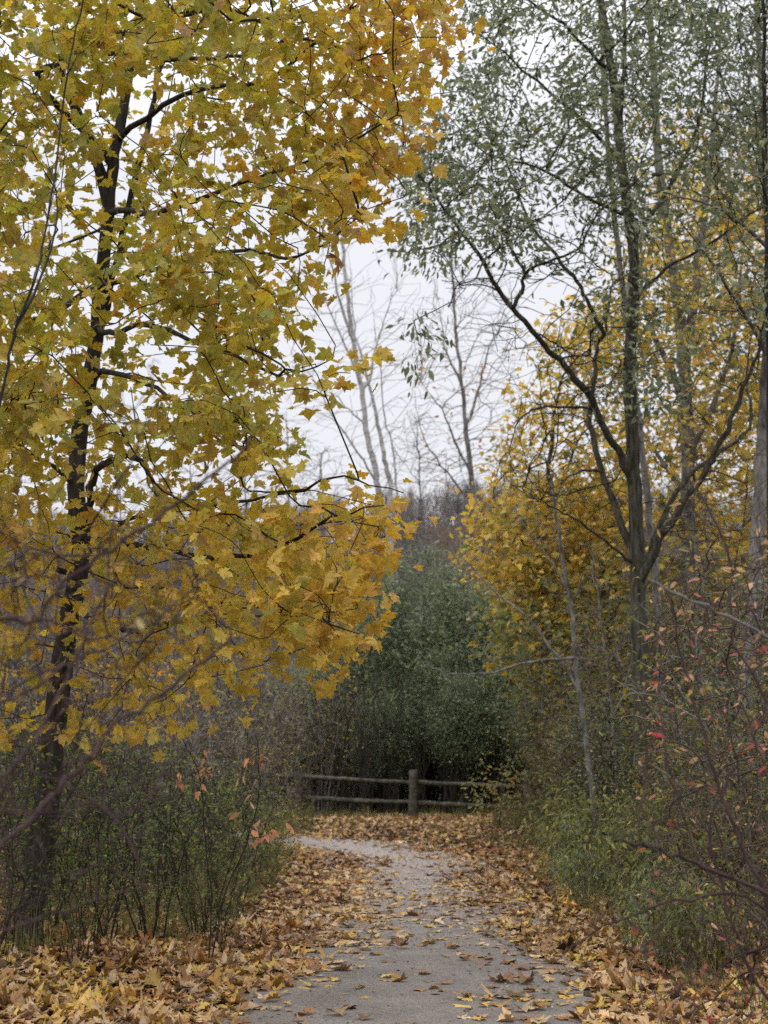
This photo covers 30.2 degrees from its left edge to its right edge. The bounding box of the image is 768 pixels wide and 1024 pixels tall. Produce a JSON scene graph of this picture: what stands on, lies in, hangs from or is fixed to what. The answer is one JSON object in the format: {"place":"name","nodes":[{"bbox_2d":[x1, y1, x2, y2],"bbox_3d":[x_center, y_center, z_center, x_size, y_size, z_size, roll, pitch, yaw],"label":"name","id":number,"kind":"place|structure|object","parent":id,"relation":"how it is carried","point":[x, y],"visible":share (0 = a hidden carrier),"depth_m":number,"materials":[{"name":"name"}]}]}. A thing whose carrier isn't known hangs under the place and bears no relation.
{"place":"outdoors","nodes":[
{"label":"outdoors","id":0,"kind":"place"},
{"bbox_2d":[9,826,609,1023],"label":"path","id":1,"kind":"structure","parent":0,"point":[393,1002],"depth_m":11.96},
{"bbox_2d":[0,519,767,1019],"bbox_3d":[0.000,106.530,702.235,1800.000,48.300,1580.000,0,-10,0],"label":"ground","id":2,"kind":"structure","parent":0,"point":[294,655],"depth_m":170.78,"materials":[{"name":"soil"}]},
{"bbox_2d":[0,0,101,406],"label":"sapling","id":3,"kind":"object","parent":2,"relation":"on","point":[25,307],"visible":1,"depth_m":6.56,"materials":[{"name":"brown plant"}]},
{"bbox_2d":[0,708,122,962],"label":"leafy shrub","id":4,"kind":"object","parent":2,"relation":"on","point":[7,924],"visible":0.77,"depth_m":10.95,"materials":[{"name":"plant"}]},
{"bbox_2d":[0,724,139,926],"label":"leafy shrub","id":5,"kind":"object","parent":2,"relation":"on","point":[79,863],"visible":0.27,"depth_m":13.14,"materials":[{"name":"plant"}]},
{"bbox_2d":[0,710,139,897],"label":"bare shrub","id":6,"kind":"object","parent":2,"relation":"on","point":[68,799],"visible":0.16,"depth_m":15.15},
{"bbox_2d":[2,713,159,905],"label":"leafy shrub","id":7,"kind":"object","parent":2,"relation":"on","point":[82,847],"visible":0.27,"depth_m":14.61,"materials":[{"name":"plant"}]},
{"bbox_2d":[18,821,154,963],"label":"leafy shrub","id":8,"kind":"object","parent":2,"relation":"on","point":[83,913],"visible":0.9,"depth_m":10.84,"materials":[{"name":"plant"}]},
{"bbox_2d":[0,717,200,941],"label":"leafy shrub","id":9,"kind":"object","parent":2,"relation":"on","point":[117,907],"visible":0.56,"depth_m":12.19,"materials":[{"name":"plant"}]},
{"bbox_2d":[8,628,203,861],"bbox_3d":[-4.153,3.458,20.732,3.059,3.560,3.044,2,-10,-13],"label":"bare shrub","id":10,"kind":"object","parent":2,"relation":"on","point":[119,712],"visible":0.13,"depth_m":20.64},
{"bbox_2d":[56,710,185,881],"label":"bare shrub","id":11,"kind":"object","parent":2,"relation":"on","point":[146,743],"visible":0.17,"depth_m":16.60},
{"bbox_2d":[0,359,250,931],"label":"foreground shrub","id":12,"kind":"object","parent":2,"relation":"on","point":[54,670],"visible":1,"depth_m":3.73,"materials":[{"name":"plant"}]},
{"bbox_2d":[59,721,206,902],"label":"leafy shrub","id":13,"kind":"object","parent":2,"relation":"on","point":[159,830],"visible":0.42,"depth_m":15.40,"materials":[{"name":"plant"}]},
{"bbox_2d":[62,644,225,873],"bbox_3d":[-3.488,3.442,19.683,2.589,3.379,2.684,1,-10,-7],"label":"bare shrub","id":14,"kind":"object","parent":2,"relation":"on","point":[151,724],"visible":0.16,"depth_m":19.82,"materials":[{"name":"plant"}]},
{"bbox_2d":[71,663,237,860],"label":"bare shrub","id":15,"kind":"object","parent":2,"relation":"on","point":[176,741],"visible":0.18,"depth_m":21.60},
{"bbox_2d":[69,735,248,938],"bbox_3d":[-2.029,3.012,12.913,1.618,1.953,1.655,2,-10,-10],"label":"leafy shrub","id":16,"kind":"object","parent":2,"relation":"on","point":[141,913],"visible":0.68,"depth_m":12.81,"materials":[{"name":"plant"}]},
{"bbox_2d":[77,685,241,881],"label":"bare shrub","id":17,"kind":"object","parent":2,"relation":"on","point":[179,760],"visible":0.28,"depth_m":18.17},
{"bbox_2d":[100,740,229,891],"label":"bare shrub","id":18,"kind":"object","parent":2,"relation":"on","point":[149,834],"visible":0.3,"depth_m":17.04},
{"bbox_2d":[105,635,272,833],"bbox_3d":[-3.409,3.978,24.672,2.983,3.755,2.877,1,-10,-6],"label":"bare shrub","id":19,"kind":"object","parent":2,"relation":"on","point":[218,708],"visible":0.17,"depth_m":24.71,"materials":[{"name":"plant"}]},
{"bbox_2d":[116,724,266,899],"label":"leafy shrub","id":20,"kind":"object","parent":2,"relation":"on","point":[226,826],"visible":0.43,"depth_m":16.58,"materials":[{"name":"plant"}]},
{"bbox_2d":[124,740,293,933],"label":"leafy shrub","id":21,"kind":"object","parent":2,"relation":"on","point":[213,853],"visible":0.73,"depth_m":13.61,"materials":[{"name":"plant"}]},
{"bbox_2d":[131,666,287,851],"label":"bare shrub","id":22,"kind":"object","parent":2,"relation":"on","point":[257,697],"visible":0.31,"depth_m":23.62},
{"bbox_2d":[164,840,262,947],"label":"leafy shrub","id":23,"kind":"object","parent":2,"relation":"on","point":[216,919],"visible":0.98,"depth_m":12.45,"materials":[{"name":"green plant"}]},
{"bbox_2d":[150,707,292,876],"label":"bare shrub","id":24,"kind":"object","parent":2,"relation":"on","point":[246,781],"visible":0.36,"depth_m":20.12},
{"bbox_2d":[158,656,296,835],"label":"bare shrub","id":25,"kind":"object","parent":2,"relation":"on","point":[268,700],"visible":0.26,"depth_m":26.51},
{"bbox_2d":[175,737,294,957],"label":"salmon leaved shrub","id":26,"kind":"object","parent":2,"relation":"on","point":[269,837],"visible":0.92,"depth_m":11.71,"materials":[{"name":"plant"}]},
{"bbox_2d":[163,758,308,917],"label":"leafy shrub","id":27,"kind":"object","parent":2,"relation":"on","point":[262,828],"visible":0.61,"depth_m":15.09,"materials":[{"name":"green plant"}]},
{"bbox_2d":[182,662,304,820],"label":"bare shrub","id":28,"kind":"object","parent":2,"relation":"on","point":[269,712],"visible":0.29,"depth_m":29.44,"materials":[{"name":"plant"}]},
{"bbox_2d":[0,0,496,945],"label":"maple tree","id":29,"kind":"object","parent":2,"relation":"on","point":[264,544],"visible":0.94,"depth_m":9.11,"materials":[{"name":"yellow plant"}]},
{"bbox_2d":[198,721,304,864],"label":"bare shrub","id":30,"kind":"object","parent":2,"relation":"on","point":[265,760],"visible":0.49,"depth_m":21.59,"materials":[{"name":"plant"}]},
{"bbox_2d":[187,666,316,820],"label":"bare shrub","id":31,"kind":"object","parent":2,"relation":"on","point":[288,725],"visible":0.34,"depth_m":29.60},
{"bbox_2d":[210,772,297,882],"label":"leafy shrub","id":32,"kind":"object","parent":2,"relation":"on","point":[216,837],"visible":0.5,"depth_m":19.02,"materials":[{"name":"green plant"}]},
{"bbox_2d":[193,643,319,810],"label":"bare shrub","id":33,"kind":"object","parent":2,"relation":"on","point":[281,689],"visible":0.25,"depth_m":34.93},
{"bbox_2d":[241,659,337,809],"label":"green shrub","id":34,"kind":"object","parent":2,"relation":"on","point":[315,701],"visible":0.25,"depth_m":39.24,"materials":[{"name":"green plant"}]},
{"bbox_2d":[233,669,345,810],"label":"bare shrub","id":35,"kind":"object","parent":2,"relation":"on","point":[298,750],"visible":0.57,"depth_m":35.91,"materials":[{"name":"plant"}]},
{"bbox_2d":[253,673,357,811],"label":"bare shrub","id":36,"kind":"object","parent":2,"relation":"on","point":[311,781],"visible":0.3,"depth_m":37.21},
{"bbox_2d":[92,770,532,816],"bbox_3d":[-2.061,6.930,34.324,11.332,1.389,0.271,0,-10,0],"label":"rail fence","id":37,"kind":"object","parent":2,"relation":"on","point":[413,802],"visible":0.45,"depth_m":34.34,"materials":[{"name":"brown wood"}]},
{"bbox_2d":[259,653,379,813],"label":"bare shrub","id":38,"kind":"object","parent":2,"relation":"on","point":[333,758],"visible":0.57,"depth_m":36.36,"materials":[{"name":"plant"}]},
{"bbox_2d":[313,661,368,812],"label":"slender stems shrub","id":39,"kind":"object","parent":2,"relation":"on","point":[344,794],"visible":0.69,"depth_m":36.46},
{"bbox_2d":[287,665,406,813],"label":"bare shrub","id":40,"kind":"object","parent":2,"relation":"on","point":[354,789],"visible":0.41,"depth_m":37.20,"materials":[{"name":"plant"}]},
{"bbox_2d":[279,145,430,813],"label":"birch tree","id":41,"kind":"object","parent":2,"relation":"on","point":[351,329],"visible":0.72,"depth_m":47.40,"materials":[{"name":"grey plant"}]},
{"bbox_2d":[299,628,411,812],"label":"green shrub","id":42,"kind":"object","parent":2,"relation":"on","point":[367,665],"visible":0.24,"depth_m":39.18,"materials":[{"name":"green plant"}]},
{"bbox_2d":[337,647,397,814],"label":"slender stems shrub","id":43,"kind":"object","parent":2,"relation":"on","point":[364,787],"visible":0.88,"depth_m":35.86,"materials":[{"name":"plant"}]},
{"bbox_2d":[306,597,439,812],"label":"green shrub","id":44,"kind":"object","parent":2,"relation":"on","point":[374,807],"visible":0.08,"depth_m":41.14,"materials":[{"name":"green plant"}]},
{"bbox_2d":[0,764,752,968],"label":"ground cover","id":45,"kind":"object","parent":2,"relation":"on","point":[302,815],"visible":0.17,"depth_m":16.82,"materials":[{"name":"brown plant"}]},
{"bbox_2d":[1,525,759,813],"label":"thicket undergrowth","id":46,"kind":"object","parent":2,"relation":"on","point":[405,787],"visible":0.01,"depth_m":42.62,"materials":[{"name":"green plant"}]},
{"bbox_2d":[0,465,766,746],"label":"woods","id":47,"kind":"object","parent":2,"relation":"on","point":[457,506],"visible":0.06,"depth_m":194.42,"materials":[{"name":"grey plant"}]},
{"bbox_2d":[0,807,767,1023],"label":"leaf litter","id":48,"kind":"object","parent":2,"relation":"on","point":[125,968],"visible":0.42,"depth_m":11.40,"materials":[{"name":"plant"}]},
{"bbox_2d":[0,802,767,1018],"bbox_3d":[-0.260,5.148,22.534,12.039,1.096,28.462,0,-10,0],"label":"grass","id":49,"kind":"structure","parent":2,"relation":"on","point":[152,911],"depth_m":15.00,"materials":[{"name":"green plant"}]},
{"bbox_2d":[343,685,427,814],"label":"green shrub","id":50,"kind":"object","parent":2,"relation":"on","point":[380,772],"visible":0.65,"depth_m":36.79,"materials":[{"name":"green plant"}]},
{"bbox_2d":[363,636,423,813],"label":"slender stems shrub","id":51,"kind":"object","parent":2,"relation":"on","point":[387,791],"visible":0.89,"depth_m":36.40,"materials":[{"name":"plant"}]},
{"bbox_2d":[354,666,435,813],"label":"green shrub","id":52,"kind":"object","parent":2,"relation":"on","point":[395,683],"visible":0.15,"depth_m":38.80,"materials":[{"name":"green plant"}]},
{"bbox_2d":[391,666,437,812],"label":"slender stems shrub","id":53,"kind":"object","parent":2,"relation":"on","point":[420,795],"visible":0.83,"depth_m":36.61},
{"bbox_2d":[390,411,448,628],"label":"bare tree","id":54,"kind":"object","parent":2,"relation":"on","point":[419,508],"visible":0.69,"depth_m":62.91,"materials":[{"name":"grey plant"}]},
{"bbox_2d":[342,534,506,813],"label":"green shrub","id":55,"kind":"object","parent":2,"relation":"on","point":[401,588],"visible":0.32,"depth_m":40.16,"materials":[{"name":"green plant"}]},
{"bbox_2d":[394,639,493,812],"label":"green shrub","id":56,"kind":"object","parent":2,"relation":"on","point":[430,678],"visible":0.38,"depth_m":37.86,"materials":[{"name":"green plant"}]},
{"bbox_2d":[411,450,484,646],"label":"bare tree","id":57,"kind":"object","parent":2,"relation":"on","point":[444,540],"visible":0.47,"depth_m":70.97,"materials":[{"name":"grey plant"}]},
{"bbox_2d":[421,655,476,814],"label":"slender stems shrub","id":58,"kind":"object","parent":2,"relation":"on","point":[453,790],"visible":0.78,"depth_m":36.31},
{"bbox_2d":[417,667,509,813],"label":"green shrub","id":59,"kind":"object","parent":2,"relation":"on","point":[465,755],"visible":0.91,"depth_m":36.24,"materials":[{"name":"green plant"}]},
{"bbox_2d":[397,570,530,810],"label":"green shrub","id":60,"kind":"object","parent":2,"relation":"on","point":[470,623],"visible":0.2,"depth_m":39.15,"materials":[{"name":"green plant"}]},
{"bbox_2d":[410,240,527,803],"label":"birch tree","id":61,"kind":"object","parent":2,"relation":"on","point":[469,456],"visible":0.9,"depth_m":45.12,"materials":[{"name":"grey plant"}]},
{"bbox_2d":[470,658,514,810],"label":"slender stems shrub","id":62,"kind":"object","parent":2,"relation":"on","point":[496,765],"visible":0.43,"depth_m":36.23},
{"bbox_2d":[458,753,536,824],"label":"pale leaved shrub","id":63,"kind":"object","parent":2,"relation":"on","point":[504,797],"visible":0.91,"depth_m":29.83,"materials":[{"name":"plant"}]},
{"bbox_2d":[465,647,554,808],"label":"green shrub","id":64,"kind":"object","parent":2,"relation":"on","point":[501,711],"visible":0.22,"depth_m":36.31,"materials":[{"name":"green plant"}]},
{"bbox_2d":[417,473,614,866],"bbox_3d":[1.883,2.369,20.399,2.851,5.965,1.780,0,-10,0],"label":"sapling","id":65,"kind":"object","parent":2,"relation":"on","point":[576,682],"visible":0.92,"depth_m":20.43,"materials":[{"name":"grey plant"}]},
{"bbox_2d":[445,278,660,821],"bbox_3d":[3.553,0.444,29.680,4.565,12.288,6.892,-2,-10,10],"label":"yellow tree","id":66,"kind":"object","parent":2,"relation":"on","point":[538,568],"visible":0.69,"depth_m":27.93,"materials":[{"name":"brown plant"}]},
{"bbox_2d":[486,633,633,819],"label":"tangled shrub","id":67,"kind":"object","parent":2,"relation":"on","point":[520,702],"visible":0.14,"depth_m":27.16,"materials":[{"name":"green plant"}]},
{"bbox_2d":[523,779,608,873],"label":"leafy weed","id":68,"kind":"object","parent":2,"relation":"on","point":[542,828],"visible":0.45,"depth_m":20.22,"materials":[{"name":"green plant"}]},
{"bbox_2d":[365,0,767,821],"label":"elm tree","id":69,"kind":"object","parent":2,"relation":"on","point":[641,562],"visible":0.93,"depth_m":19.25,"materials":[{"name":"green plant"}]},
{"bbox_2d":[481,623,660,803],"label":"tangled shrub","id":70,"kind":"object","parent":2,"relation":"on","point":[511,715],"visible":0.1,"depth_m":30.68,"materials":[{"name":"green plant"}]},
{"bbox_2d":[542,809,607,888],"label":"leafy weed","id":71,"kind":"object","parent":2,"relation":"on","point":[567,824],"visible":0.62,"depth_m":18.15,"materials":[{"name":"green plant"}]},
{"bbox_2d":[548,837,610,905],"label":"leafy weed","id":72,"kind":"object","parent":2,"relation":"on","point":[566,872],"visible":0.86,"depth_m":16.46,"materials":[{"name":"green plant"}]},
{"bbox_2d":[517,719,653,850],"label":"tangled shrub","id":73,"kind":"object","parent":2,"relation":"on","point":[572,761],"visible":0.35,"depth_m":22.03,"materials":[{"name":"green plant"}]},
{"bbox_2d":[492,626,687,826],"bbox_3d":[3.811,3.903,24.673,3.816,3.925,3.755,8,-13,-36],"label":"tangled shrub","id":74,"kind":"object","parent":2,"relation":"on","point":[547,718],"visible":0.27,"depth_m":24.54,"materials":[{"name":"green plant"}]},
{"bbox_2d":[518,673,670,837],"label":"tangled shrub","id":75,"kind":"object","parent":2,"relation":"on","point":[567,727],"visible":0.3,"depth_m":22.49,"materials":[{"name":"green plant"}]},
{"bbox_2d":[547,785,646,887],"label":"leafy weed","id":76,"kind":"object","parent":2,"relation":"on","point":[599,805],"visible":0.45,"depth_m":18.50,"materials":[{"name":"green plant"}]},
{"bbox_2d":[497,583,712,817],"bbox_3d":[4.336,3.654,26.680,4.318,4.770,4.424,2,-10,-11],"label":"tangled shrub","id":77,"kind":"object","parent":2,"relation":"on","point":[527,705],"visible":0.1,"depth_m":26.66,"materials":[{"name":"green plant"}]},
{"bbox_2d":[450,540,767,765],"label":"shrub","id":78,"kind":"object","parent":2,"relation":"on","point":[514,638],"visible":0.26,"depth_m":26.31,"materials":[{"name":"yellow plant"}]},
{"bbox_2d":[537,689,684,858],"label":"tangled shrub","id":79,"kind":"object","parent":2,"relation":"on","point":[602,728],"visible":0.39,"depth_m":20.21,"materials":[{"name":"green plant"}]},
{"bbox_2d":[567,544,670,801],"bbox_3d":[3.636,3.010,21.823,1.821,5.042,1.763,0,-10,0],"label":"sapling","id":80,"kind":"object","parent":2,"relation":"on","point":[603,647],"visible":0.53,"depth_m":21.92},
{"bbox_2d":[508,575,730,804],"bbox_3d":[4.268,3.502,25.263,4.321,4.774,4.428,-10,-14,43],"label":"tangled shrub","id":81,"kind":"object","parent":2,"relation":"on","point":[567,682],"visible":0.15,"depth_m":25.06,"materials":[{"name":"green plant"}]},
{"bbox_2d":[583,0,672,774],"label":"birch tree","id":82,"kind":"object","parent":2,"relation":"on","point":[648,506],"visible":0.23,"depth_m":23.48,"materials":[{"name":"grey plant"}]},
{"bbox_2d":[517,580,741,810],"bbox_3d":[4.217,3.265,22.883,4.094,4.523,4.195,6,-12,-31],"label":"tangled shrub","id":83,"kind":"object","parent":2,"relation":"on","point":[621,644],"visible":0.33,"depth_m":22.62,"materials":[{"name":"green plant"}]},
{"bbox_2d":[598,815,689,923],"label":"leafy weed","id":84,"kind":"object","parent":2,"relation":"on","point":[614,874],"visible":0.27,"depth_m":13.79,"materials":[{"name":"green plant"}]},
{"bbox_2d":[584,787,724,921],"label":"leafy weed","id":85,"kind":"object","parent":2,"relation":"on","point":[632,858],"visible":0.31,"depth_m":13.94,"materials":[{"name":"green plant"}]},
{"bbox_2d":[609,850,699,955],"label":"leafy weed","id":86,"kind":"object","parent":2,"relation":"on","point":[634,885],"visible":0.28,"depth_m":11.94,"materials":[{"name":"green plant"}]},
{"bbox_2d":[610,814,700,917],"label":"leafy weed","id":87,"kind":"object","parent":2,"relation":"on","point":[627,874],"visible":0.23,"depth_m":13.70,"materials":[{"name":"green plant"}]},
{"bbox_2d":[545,584,766,811],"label":"tangled shrub","id":88,"kind":"object","parent":2,"relation":"on","point":[619,661],"visible":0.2,"depth_m":22.09,"materials":[{"name":"green plant"}]},
{"bbox_2d":[563,426,767,1023],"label":"red leaved shrub","id":89,"kind":"object","parent":2,"relation":"on","point":[748,895],"visible":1,"depth_m":5.40,"materials":[{"name":"plant"}]},
{"bbox_2d":[565,2,767,779],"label":"yellow tree","id":90,"kind":"object","parent":2,"relation":"on","point":[687,433],"visible":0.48,"depth_m":26.56,"materials":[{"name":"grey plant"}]},
{"bbox_2d":[615,860,720,972],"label":"leafy weed","id":91,"kind":"object","parent":2,"relation":"on","point":[626,937],"visible":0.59,"depth_m":11.01,"materials":[{"name":"green plant"}]},
{"bbox_2d":[580,479,767,900],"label":"tangled shrub","id":92,"kind":"object","parent":2,"relation":"on","point":[646,655],"visible":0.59,"depth_m":13.88,"materials":[{"name":"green plant"}]},
{"bbox_2d":[638,887,722,974],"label":"leafy weed","id":93,"kind":"object","parent":2,"relation":"on","point":[676,933],"visible":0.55,"depth_m":10.92,"materials":[{"name":"green plant"}]},
{"bbox_2d":[600,704,767,868],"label":"tangled shrub","id":94,"kind":"object","parent":2,"relation":"on","point":[640,783],"visible":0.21,"depth_m":15.22,"materials":[{"name":"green plant"}]},
{"bbox_2d":[603,538,767,781],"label":"tangled shrub","id":95,"kind":"object","parent":2,"relation":"on","point":[725,594],"visible":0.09,"depth_m":22.90,"materials":[{"name":"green plant"}]},
{"bbox_2d":[620,648,767,904],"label":"tangled shrub","id":96,"kind":"object","parent":2,"relation":"on","point":[649,772],"visible":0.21,"depth_m":14.79,"materials":[{"name":"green plant"}]},
{"bbox_2d":[625,683,767,918],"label":"tangled shrub","id":97,"kind":"object","parent":2,"relation":"on","point":[687,766],"visible":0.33,"depth_m":13.65,"materials":[{"name":"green plant"}]},
{"bbox_2d":[627,569,767,836],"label":"tangled shrub","id":98,"kind":"object","parent":2,"relation":"on","point":[725,669],"visible":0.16,"depth_m":15.86,"materials":[{"name":"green plant"}]},
{"bbox_2d":[635,558,767,970],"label":"twiggy shrub","id":99,"kind":"object","parent":2,"relation":"on","point":[717,883],"visible":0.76,"depth_m":8.90,"materials":[{"name":"plant"}]},
{"bbox_2d":[640,44,767,880],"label":"pale trunked tree","id":100,"kind":"object","parent":2,"relation":"on","point":[760,471],"visible":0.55,"depth_m":18.30,"materials":[{"name":"grey plant"}]},
{"bbox_2d":[644,0,767,641],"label":"yellow tree","id":101,"kind":"object","parent":2,"relation":"on","point":[709,372],"visible":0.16,"depth_m":31.26,"materials":[{"name":"grey plant"}]},
{"bbox_2d":[644,675,767,939],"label":"tangled shrub","id":102,"kind":"object","parent":2,"relation":"on","point":[712,804],"visible":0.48,"depth_m":12.32,"materials":[{"name":"green plant"}]},
{"bbox_2d":[659,870,761,968],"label":"leafy weed","id":103,"kind":"object","parent":2,"relation":"on","point":[723,911],"visible":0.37,"depth_m":11.13,"materials":[{"name":"green plant"}]},
{"bbox_2d":[654,705,767,931],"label":"tangled shrub","id":104,"kind":"object","parent":2,"relation":"on","point":[739,818],"visible":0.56,"depth_m":11.32,"materials":[{"name":"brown plant"}]},
{"bbox_2d":[725,0,767,581],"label":"slim tree","id":105,"kind":"object","parent":2,"relation":"on","point":[764,119],"visible":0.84,"depth_m":17.95,"materials":[{"name":"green plant"}]},
{"bbox_2d":[0,0,767,557],"label":"sky","id":106,"kind":"structure","parent":0,"point":[360,256],"materials":[{"name":"white"}]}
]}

